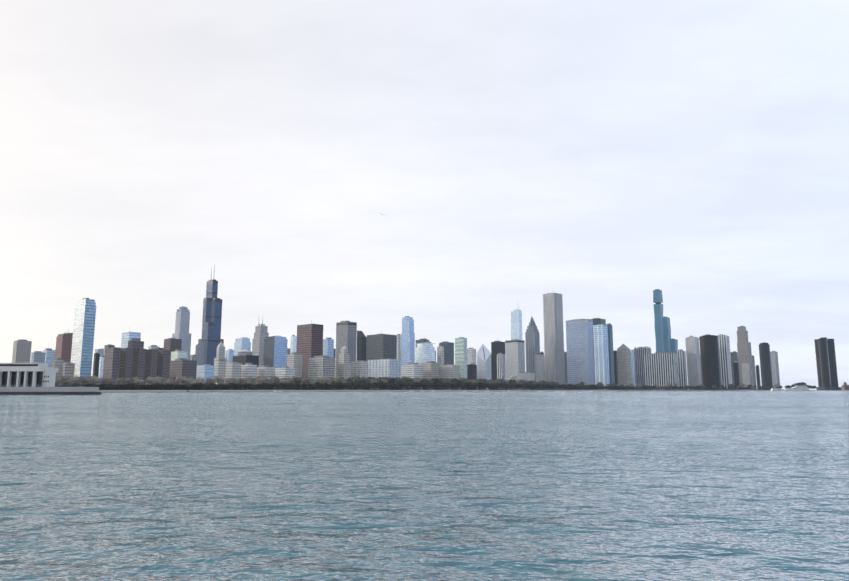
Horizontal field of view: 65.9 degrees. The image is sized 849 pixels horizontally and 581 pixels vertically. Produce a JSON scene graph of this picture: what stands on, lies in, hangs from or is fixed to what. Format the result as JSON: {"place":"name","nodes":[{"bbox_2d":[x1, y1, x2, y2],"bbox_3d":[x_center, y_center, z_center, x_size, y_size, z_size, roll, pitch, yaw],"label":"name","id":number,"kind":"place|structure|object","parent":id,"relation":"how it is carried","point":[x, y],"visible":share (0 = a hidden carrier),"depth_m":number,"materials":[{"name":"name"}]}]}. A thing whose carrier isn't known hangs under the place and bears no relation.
{"place":"outdoors","nodes":[
{"label":"outdoors","id":0,"kind":"place"},
{"bbox_2d":[290,335,296,353],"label":"skyscraper","id":1,"kind":"structure","parent":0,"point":[293,344],"depth_m":2503.13,"materials":[{"name":"grey"}]},
{"bbox_2d":[296,320,322,377],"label":"skyscraper","id":2,"kind":"structure","parent":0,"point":[309,340],"depth_m":1964.61,"materials":[{"name":"brown"}]},
{"bbox_2d":[323,337,333,356],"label":"skyscraper","id":3,"kind":"structure","parent":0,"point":[328,346],"depth_m":2344.05,"materials":[{"name":"grey"}]},
{"bbox_2d":[337,346,351,389],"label":"stepped tower","id":4,"kind":"structure","parent":0,"point":[344,367],"depth_m":1886.17,"materials":[{"name":"grey concrete"}]},
{"bbox_2d":[335,321,356,376],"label":"grey tower","id":5,"kind":"structure","parent":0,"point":[346,333],"depth_m":2241.31,"materials":[{"name":"grey"}]},
{"bbox_2d":[357,331,366,360],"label":"skyscraper","id":6,"kind":"structure","parent":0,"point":[361,345],"depth_m":2293.43,"materials":[{"name":"grey glass"}]},
{"bbox_2d":[366,331,396,360],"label":"office building","id":7,"kind":"structure","parent":0,"point":[381,346],"depth_m":2353.14,"materials":[{"name":"grey glass"}]},
{"bbox_2d":[397,334,400,359],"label":"skyscraper","id":8,"kind":"structure","parent":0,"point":[398,346],"depth_m":2642.17,"materials":[{"name":"grey"}]},
{"bbox_2d":[0,391,848,580],"bbox_3d":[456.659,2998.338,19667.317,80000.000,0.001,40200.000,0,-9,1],"label":"lake water","id":9,"kind":"structure","parent":0,"point":[482,486],"depth_m":18.49,"materials":[{"name":"blue liquid"}]},
{"bbox_2d":[0,363,100,394],"bbox_3d":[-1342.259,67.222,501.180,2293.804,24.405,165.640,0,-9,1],"label":"waterfront building","id":10,"kind":"structure","parent":9,"relation":"on","point":[27,378],"depth_m":503.24,"materials":[{"name":"concrete"}]},
{"bbox_2d":[631,350,635,389],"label":"skyscraper","id":11,"kind":"structure","parent":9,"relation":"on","point":[633,367],"depth_m":2460.30,"materials":[{"name":"grey"}]},
{"bbox_2d":[643,352,678,389],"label":"building","id":12,"kind":"structure","parent":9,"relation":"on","point":[661,368],"depth_m":2199.04,"materials":[{"name":"grey concrete"}]},
{"bbox_2d":[730,351,738,389],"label":"skyscraper","id":13,"kind":"structure","parent":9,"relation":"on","point":[734,356],"depth_m":2454.19,"materials":[{"name":"grey"}]},
{"bbox_2d":[733,361,740,389],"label":"building","id":14,"kind":"structure","parent":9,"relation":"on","point":[736,366],"depth_m":2350.45,"materials":[{"name":"grey"}]},
{"bbox_2d":[742,360,750,389],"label":"tower","id":15,"kind":"structure","parent":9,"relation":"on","point":[746,375],"depth_m":2688.87,"materials":[{"name":"grey"}]},
{"bbox_2d":[756,365,760,388],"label":"dark block","id":16,"kind":"structure","parent":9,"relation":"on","point":[758,375],"depth_m":2643.76,"materials":[{"name":"grey"}]},
{"bbox_2d":[785,386,809,390],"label":"boat","id":17,"kind":"object","parent":9,"relation":"on","point":[800,388],"visible":0.81,"depth_m":1704.01,"materials":[{"name":"white"}]},
{"bbox_2d":[841,382,848,389],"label":"navy pier sheds","id":18,"kind":"object","parent":9,"relation":"on","point":[844,386],"visible":0.83,"depth_m":2501.40,"materials":[{"name":"grey"}]},
{"bbox_2d":[0,0,848,389],"label":"sky","id":19,"kind":"structure","parent":0,"point":[601,155],"materials":[{"name":"white"}]},
{"bbox_2d":[415,342,435,364],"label":"high-rise building","id":20,"kind":"structure","parent":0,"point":[424,352],"depth_m":2220.50,"materials":[{"name":"blue"}]},
{"bbox_2d":[437,341,443,364],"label":"skyscraper","id":21,"kind":"structure","parent":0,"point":[440,354],"depth_m":2285.43,"materials":[{"name":"grey"}]},
{"bbox_2d":[439,341,453,363],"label":"office building","id":22,"kind":"structure","parent":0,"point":[448,352],"depth_m":2572.78,"materials":[{"name":"grey"}]},
{"bbox_2d":[467,348,475,364],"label":"high-rise building","id":23,"kind":"structure","parent":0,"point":[471,355],"depth_m":2329.30,"materials":[{"name":"grey"}]},
{"bbox_2d":[99,390,848,391],"bbox_3d":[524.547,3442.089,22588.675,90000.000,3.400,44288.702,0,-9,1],"label":"seawall","id":24,"kind":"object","parent":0,"point":[393,390],"depth_m":1198.81,"materials":[{"name":"grey concrete"}]},
{"bbox_2d":[12,339,31,362],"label":"building","id":25,"kind":"structure","parent":24,"relation":"on","point":[21,351],"depth_m":1458.44,"materials":[{"name":"grey"}]},
{"bbox_2d":[31,351,45,362],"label":"building","id":26,"kind":"structure","parent":24,"relation":"on","point":[37,356],"depth_m":1759.52,"materials":[{"name":"grey"}]},
{"bbox_2d":[43,348,54,366],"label":"building","id":27,"kind":"structure","parent":24,"relation":"on","point":[49,355],"depth_m":1805.87,"materials":[{"name":"grey"}]},
{"bbox_2d":[52,358,63,384],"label":"building","id":28,"kind":"structure","parent":24,"relation":"on","point":[57,362],"depth_m":1424.84,"materials":[{"name":"grey"}]},
{"bbox_2d":[55,330,72,362],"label":"skyscraper","id":29,"kind":"structure","parent":24,"relation":"on","point":[63,349],"depth_m":1603.09,"materials":[{"name":"brown brick"}]},
{"bbox_2d":[62,355,74,377],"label":"building","id":30,"kind":"structure","parent":24,"relation":"on","point":[68,368],"depth_m":1403.51,"materials":[{"name":"grey concrete"}]},
{"bbox_2d":[70,376,80,383],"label":"tree","id":31,"kind":"object","parent":24,"relation":"on","point":[76,381],"visible":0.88,"depth_m":877.92,"materials":[{"name":"grey plant"}]},
{"bbox_2d":[71,298,95,383],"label":"skyscraper","id":32,"kind":"structure","parent":24,"relation":"on","point":[83,334],"depth_m":1472.87,"materials":[{"name":"blue"}]},
{"bbox_2d":[79,377,88,384],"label":"tree","id":33,"kind":"object","parent":24,"relation":"on","point":[83,380],"visible":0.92,"depth_m":888.97,"materials":[{"name":"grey plant"}]},
{"bbox_2d":[88,376,100,383],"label":"tree","id":34,"kind":"object","parent":24,"relation":"on","point":[94,381],"visible":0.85,"depth_m":892.01,"materials":[{"name":"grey plant"}]},
{"bbox_2d":[92,352,99,376],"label":"building","id":35,"kind":"structure","parent":24,"relation":"on","point":[96,364],"depth_m":1706.68,"materials":[{"name":"grey glass"}]},
{"bbox_2d":[95,349,103,356],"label":"tower","id":36,"kind":"structure","parent":24,"relation":"on","point":[100,352],"depth_m":3196.26,"materials":[{"name":"grey"}]},
{"bbox_2d":[98,355,103,377],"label":"building","id":37,"kind":"structure","parent":24,"relation":"on","point":[101,366],"depth_m":1752.30,"materials":[{"name":"grey"}]},
{"bbox_2d":[104,378,113,384],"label":"tree","id":38,"kind":"object","parent":24,"relation":"on","point":[107,381],"visible":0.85,"depth_m":909.39,"materials":[{"name":"grey plant"}]},
{"bbox_2d":[118,377,128,384],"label":"tree","id":39,"kind":"object","parent":24,"relation":"on","point":[124,380],"visible":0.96,"depth_m":911.40,"materials":[{"name":"grey plant"}]},
{"bbox_2d":[121,332,140,347],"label":"building","id":40,"kind":"structure","parent":24,"relation":"on","point":[127,337],"depth_m":1956.70,"materials":[{"name":"grey"}]},
{"bbox_2d":[103,338,169,389],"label":"building","id":41,"kind":"structure","parent":24,"relation":"on","point":[135,359],"depth_m":1415.92,"materials":[{"name":"brown"}]},
{"bbox_2d":[145,377,154,383],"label":"tree","id":42,"kind":"object","parent":24,"relation":"on","point":[149,381],"visible":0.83,"depth_m":934.08,"materials":[{"name":"grey plant"}]},
{"bbox_2d":[164,338,181,375],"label":"building","id":43,"kind":"structure","parent":24,"relation":"on","point":[172,344],"depth_m":2250.27,"materials":[{"name":"grey"}]},
{"bbox_2d":[171,349,187,360],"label":"building","id":44,"kind":"structure","parent":24,"relation":"on","point":[178,353],"depth_m":1798.85,"materials":[{"name":"grey"}]},
{"bbox_2d":[172,306,190,359],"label":"skyscraper","id":45,"kind":"structure","parent":24,"relation":"on","point":[182,322],"depth_m":2615.83,"materials":[{"name":"grey"}]},
{"bbox_2d":[169,358,196,384],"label":"building","id":46,"kind":"structure","parent":24,"relation":"on","point":[182,367],"depth_m":1546.26,"materials":[{"name":"grey concrete"}]},
{"bbox_2d":[179,376,187,384],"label":"tree","id":47,"kind":"object","parent":24,"relation":"on","point":[184,381],"visible":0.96,"depth_m":944.24,"materials":[{"name":"grey plant"}]},
{"bbox_2d":[190,351,196,372],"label":"tower","id":48,"kind":"structure","parent":24,"relation":"on","point":[193,357],"depth_m":2795.25,"materials":[{"name":"grey"}]},
{"bbox_2d":[196,364,214,388],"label":"building","id":49,"kind":"structure","parent":24,"relation":"on","point":[205,371],"depth_m":1589.44,"materials":[{"name":"grey"}]},
{"bbox_2d":[197,264,223,364],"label":"skyscraper","id":50,"kind":"structure","parent":24,"relation":"on","point":[210,340],"depth_m":2645.23,"materials":[{"name":"blue"}]},
{"bbox_2d":[213,375,224,383],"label":"tree","id":51,"kind":"object","parent":24,"relation":"on","point":[218,378],"visible":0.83,"depth_m":1121.04,"materials":[{"name":"grey plant"}]},
{"bbox_2d":[214,359,225,383],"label":"building","id":52,"kind":"structure","parent":24,"relation":"on","point":[220,367],"depth_m":1643.97,"materials":[{"name":"grey"}]},
{"bbox_2d":[214,341,226,362],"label":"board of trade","id":53,"kind":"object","parent":24,"relation":"on","point":[220,353],"visible":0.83,"depth_m":2454.42,"materials":[{"name":"grey stone"}]},
{"bbox_2d":[225,349,233,362],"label":"tower","id":54,"kind":"structure","parent":24,"relation":"on","point":[229,354],"depth_m":3205.30,"materials":[{"name":"blue glass"}]},
{"bbox_2d":[225,362,241,382],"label":"building","id":55,"kind":"structure","parent":24,"relation":"on","point":[233,369],"depth_m":1669.31,"materials":[{"name":"grey"}]},
{"bbox_2d":[236,378,245,383],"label":"tree","id":56,"kind":"object","parent":24,"relation":"on","point":[241,380],"visible":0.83,"depth_m":1038.18,"materials":[{"name":"grey plant"}]},
{"bbox_2d":[234,337,250,355],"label":"skyscraper","id":57,"kind":"structure","parent":24,"relation":"on","point":[243,343],"depth_m":2399.68,"materials":[{"name":"grey"}]},
{"bbox_2d":[237,349,252,355],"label":"building","id":58,"kind":"structure","parent":24,"relation":"on","point":[244,351],"depth_m":2138.53,"materials":[{"name":"grey"}]},
{"bbox_2d":[232,352,258,366],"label":"building","id":59,"kind":"structure","parent":24,"relation":"on","point":[243,359],"depth_m":2032.45,"materials":[{"name":"grey"}]},
{"bbox_2d":[241,363,256,380],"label":"building","id":60,"kind":"structure","parent":24,"relation":"on","point":[248,370],"depth_m":1688.53,"materials":[{"name":"grey"}]},
{"bbox_2d":[252,325,268,364],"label":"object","id":61,"kind":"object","parent":24,"relation":"on","point":[261,333],"visible":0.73,"depth_m":2674.03,"materials":[{"name":"grey"}]},
{"bbox_2d":[255,377,265,383],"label":"tree","id":62,"kind":"object","parent":24,"relation":"on","point":[261,380],"visible":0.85,"depth_m":1081.65,"materials":[{"name":"grey plant"}]},
{"bbox_2d":[256,365,274,389],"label":"building","id":63,"kind":"structure","parent":24,"relation":"on","point":[266,370],"depth_m":1705.16,"materials":[{"name":"grey"}]},
{"bbox_2d":[263,336,287,367],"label":"skyscraper","id":64,"kind":"structure","parent":24,"relation":"on","point":[275,351],"depth_m":2136.30,"materials":[{"name":"grey"}]},
{"bbox_2d":[274,360,295,389],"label":"building","id":65,"kind":"structure","parent":24,"relation":"on","point":[284,372],"depth_m":1730.63,"materials":[{"name":"grey"}]},
{"bbox_2d":[287,349,302,377],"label":"building","id":66,"kind":"structure","parent":24,"relation":"on","point":[294,359],"depth_m":1888.16,"materials":[{"name":"grey"}]},
{"bbox_2d":[307,355,334,389],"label":"building","id":67,"kind":"structure","parent":24,"relation":"on","point":[322,366],"depth_m":1856.01,"materials":[{"name":"grey"}]},
{"bbox_2d":[318,376,327,383],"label":"tree","id":68,"kind":"object","parent":24,"relation":"on","point":[321,380],"visible":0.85,"depth_m":1187.37,"materials":[{"name":"grey plant"}]},
{"bbox_2d":[352,377,361,389],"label":"tree","id":69,"kind":"object","parent":24,"relation":"on","point":[356,380],"visible":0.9,"depth_m":1282.03,"materials":[{"name":"grey plant"}]},
{"bbox_2d":[351,360,367,389],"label":"building","id":70,"kind":"structure","parent":24,"relation":"on","point":[359,368],"depth_m":1928.89,"materials":[{"name":"grey"}]},
{"bbox_2d":[368,359,400,389],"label":"office building","id":71,"kind":"structure","parent":24,"relation":"on","point":[384,368],"depth_m":1965.18,"materials":[{"name":"grey"}]},
{"bbox_2d":[399,377,409,388],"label":"tree","id":72,"kind":"object","parent":24,"relation":"on","point":[404,379],"visible":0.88,"depth_m":1355.50,"materials":[{"name":"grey plant"}]},
{"bbox_2d":[401,316,414,364],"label":"skyscraper","id":73,"kind":"structure","parent":24,"relation":"on","point":[407,345],"depth_m":2140.88,"materials":[{"name":"blue glass"}]},
{"bbox_2d":[401,363,421,389],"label":"building","id":74,"kind":"structure","parent":24,"relation":"on","point":[412,370],"depth_m":2019.62,"materials":[{"name":"grey"}]},
{"bbox_2d":[56,382,770,390],"bbox_3d":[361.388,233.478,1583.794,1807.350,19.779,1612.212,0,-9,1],"label":"trees","id":75,"kind":"object","parent":24,"relation":"on","point":[278,388],"visible":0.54,"depth_m":1219.01,"materials":[{"name":"green plant"}]},
{"bbox_2d":[415,338,428,347],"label":"skyscraper","id":76,"kind":"structure","parent":24,"relation":"on","point":[421,340],"depth_m":2590.86,"materials":[{"name":"grey"}]},
{"bbox_2d":[420,361,438,389],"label":"building","id":77,"kind":"structure","parent":24,"relation":"on","point":[430,369],"depth_m":2049.69,"materials":[{"name":"grey"}]},
{"bbox_2d":[430,377,442,382],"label":"tree","id":78,"kind":"object","parent":24,"relation":"on","point":[435,379],"visible":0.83,"depth_m":1421.16,"materials":[{"name":"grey plant"}]},
{"bbox_2d":[439,364,460,389],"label":"building","id":79,"kind":"structure","parent":24,"relation":"on","point":[450,371],"depth_m":2066.17,"materials":[{"name":"grey"}]},
{"bbox_2d":[455,337,466,389],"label":"skyscraper","id":80,"kind":"structure","parent":24,"relation":"on","point":[461,351],"depth_m":2130.49,"materials":[{"name":"grey"}]},
{"bbox_2d":[467,363,476,389],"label":"building","id":81,"kind":"structure","parent":24,"relation":"on","point":[471,371],"depth_m":2150.89,"materials":[{"name":"grey"}]},
{"bbox_2d":[491,341,505,389],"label":"skyscraper","id":82,"kind":"structure","parent":24,"relation":"on","point":[497,347],"depth_m":2524.29,"materials":[{"name":"grey glass"}]},
{"bbox_2d":[496,353,505,388],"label":"high-rise building","id":83,"kind":"structure","parent":24,"relation":"on","point":[500,364],"depth_m":2322.74,"materials":[{"name":"grey"}]},
{"bbox_2d":[511,309,521,339],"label":"skyscraper","id":84,"kind":"structure","parent":24,"relation":"on","point":[516,323],"depth_m":2991.34,"materials":[{"name":"blue glass"}]},
{"bbox_2d":[519,372,534,389],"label":"building","id":85,"kind":"structure","parent":24,"relation":"on","point":[529,376],"depth_m":2064.67,"materials":[{"name":"grey concrete"}]},
{"bbox_2d":[535,350,544,389],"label":"building","id":86,"kind":"structure","parent":24,"relation":"on","point":[540,364],"depth_m":2388.31,"materials":[{"name":"grey concrete"}]},
{"bbox_2d":[543,293,564,389],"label":"skyscraper","id":87,"kind":"structure","parent":24,"relation":"on","point":[553,337],"depth_m":2448.84,"materials":[{"name":"grey"}]},
{"bbox_2d":[564,352,567,389],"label":"tower","id":88,"kind":"structure","parent":24,"relation":"on","point":[565,363],"depth_m":2881.55,"materials":[{"name":"grey"}]},
{"bbox_2d":[566,319,594,389],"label":"skyscraper","id":89,"kind":"structure","parent":24,"relation":"on","point":[580,350],"depth_m":2312.94,"materials":[{"name":"grey"}]},
{"bbox_2d":[591,318,605,383],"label":"glass tower","id":90,"kind":"structure","parent":24,"relation":"on","point":[596,321],"depth_m":2455.34,"materials":[{"name":"grey"}]},
{"bbox_2d":[593,324,609,389],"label":"skyscraper","id":91,"kind":"structure","parent":24,"relation":"on","point":[601,356],"depth_m":2246.25,"materials":[{"name":"grey"}]},
{"bbox_2d":[606,323,614,383],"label":"skyscraper","id":92,"kind":"structure","parent":24,"relation":"on","point":[611,353],"depth_m":2290.54,"materials":[{"name":"grey"}]},
{"bbox_2d":[613,350,617,385],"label":"skyscraper","id":93,"kind":"structure","parent":24,"relation":"on","point":[615,367],"depth_m":2364.81,"materials":[{"name":"grey"}]},
{"bbox_2d":[653,289,677,352],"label":"skyscraper","id":94,"kind":"structure","parent":24,"relation":"on","point":[665,342],"depth_m":2474.46,"materials":[{"name":"teal glass"}]},
{"bbox_2d":[676,349,687,389],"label":"skyscraper","id":95,"kind":"structure","parent":24,"relation":"on","point":[682,366],"depth_m":2256.83,"materials":[{"name":"grey"}]},
{"bbox_2d":[685,336,701,389],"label":"skyscraper","id":96,"kind":"structure","parent":24,"relation":"on","point":[693,361],"depth_m":2256.02,"materials":[{"name":"grey"}]},
{"bbox_2d":[699,333,720,389],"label":"skyscraper","id":97,"kind":"structure","parent":24,"relation":"on","point":[710,362],"depth_m":2150.24,"materials":[{"name":"grey"}]},
{"bbox_2d":[715,334,732,389],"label":"skyscraper","id":98,"kind":"structure","parent":24,"relation":"on","point":[725,360],"depth_m":2248.64,"materials":[{"name":"grey"}]},
{"bbox_2d":[737,326,756,389],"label":"skyscraper","id":99,"kind":"structure","parent":24,"relation":"on","point":[744,348],"depth_m":2796.17,"materials":[{"name":"grey"}]},
{"bbox_2d":[770,351,779,387],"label":"skyscraper","id":100,"kind":"structure","parent":24,"relation":"on","point":[775,367],"depth_m":2735.12,"materials":[{"name":"grey"}]},
{"bbox_2d":[477,344,490,389],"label":"skyscraper","id":101,"kind":"structure","parent":0,"point":[483,362],"depth_m":2273.01,"materials":[{"name":"grey"}]},
{"bbox_2d":[505,339,524,380],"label":"office building","id":102,"kind":"structure","parent":0,"point":[515,355],"depth_m":2386.11,"materials":[{"name":"grey"}]},
{"bbox_2d":[508,375,521,389],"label":"building","id":103,"kind":"structure","parent":0,"point":[515,377],"depth_m":2018.69,"materials":[{"name":"grey concrete"}]},
{"bbox_2d":[525,317,539,380],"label":"skyscraper","id":104,"kind":"structure","parent":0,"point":[532,338],"depth_m":2423.88,"materials":[{"name":"grey stone"}]},
{"bbox_2d":[617,344,631,389],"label":"skyscraper","id":105,"kind":"structure","parent":0,"point":[624,364],"depth_m":2356.76,"materials":[{"name":"grey stone"}]},
{"bbox_2d":[634,347,650,389],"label":"skyscraper","id":106,"kind":"structure","parent":0,"point":[639,352],"depth_m":2405.10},
{"bbox_2d":[759,342,772,389],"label":"skyscraper","id":107,"kind":"structure","parent":0,"point":[765,364],"depth_m":2737.62,"materials":[{"name":"grey"}]},
{"bbox_2d":[814,337,841,389],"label":"skyscraper","id":108,"kind":"structure","parent":0,"point":[826,363],"depth_m":2406.75,"materials":[{"name":"grey"}]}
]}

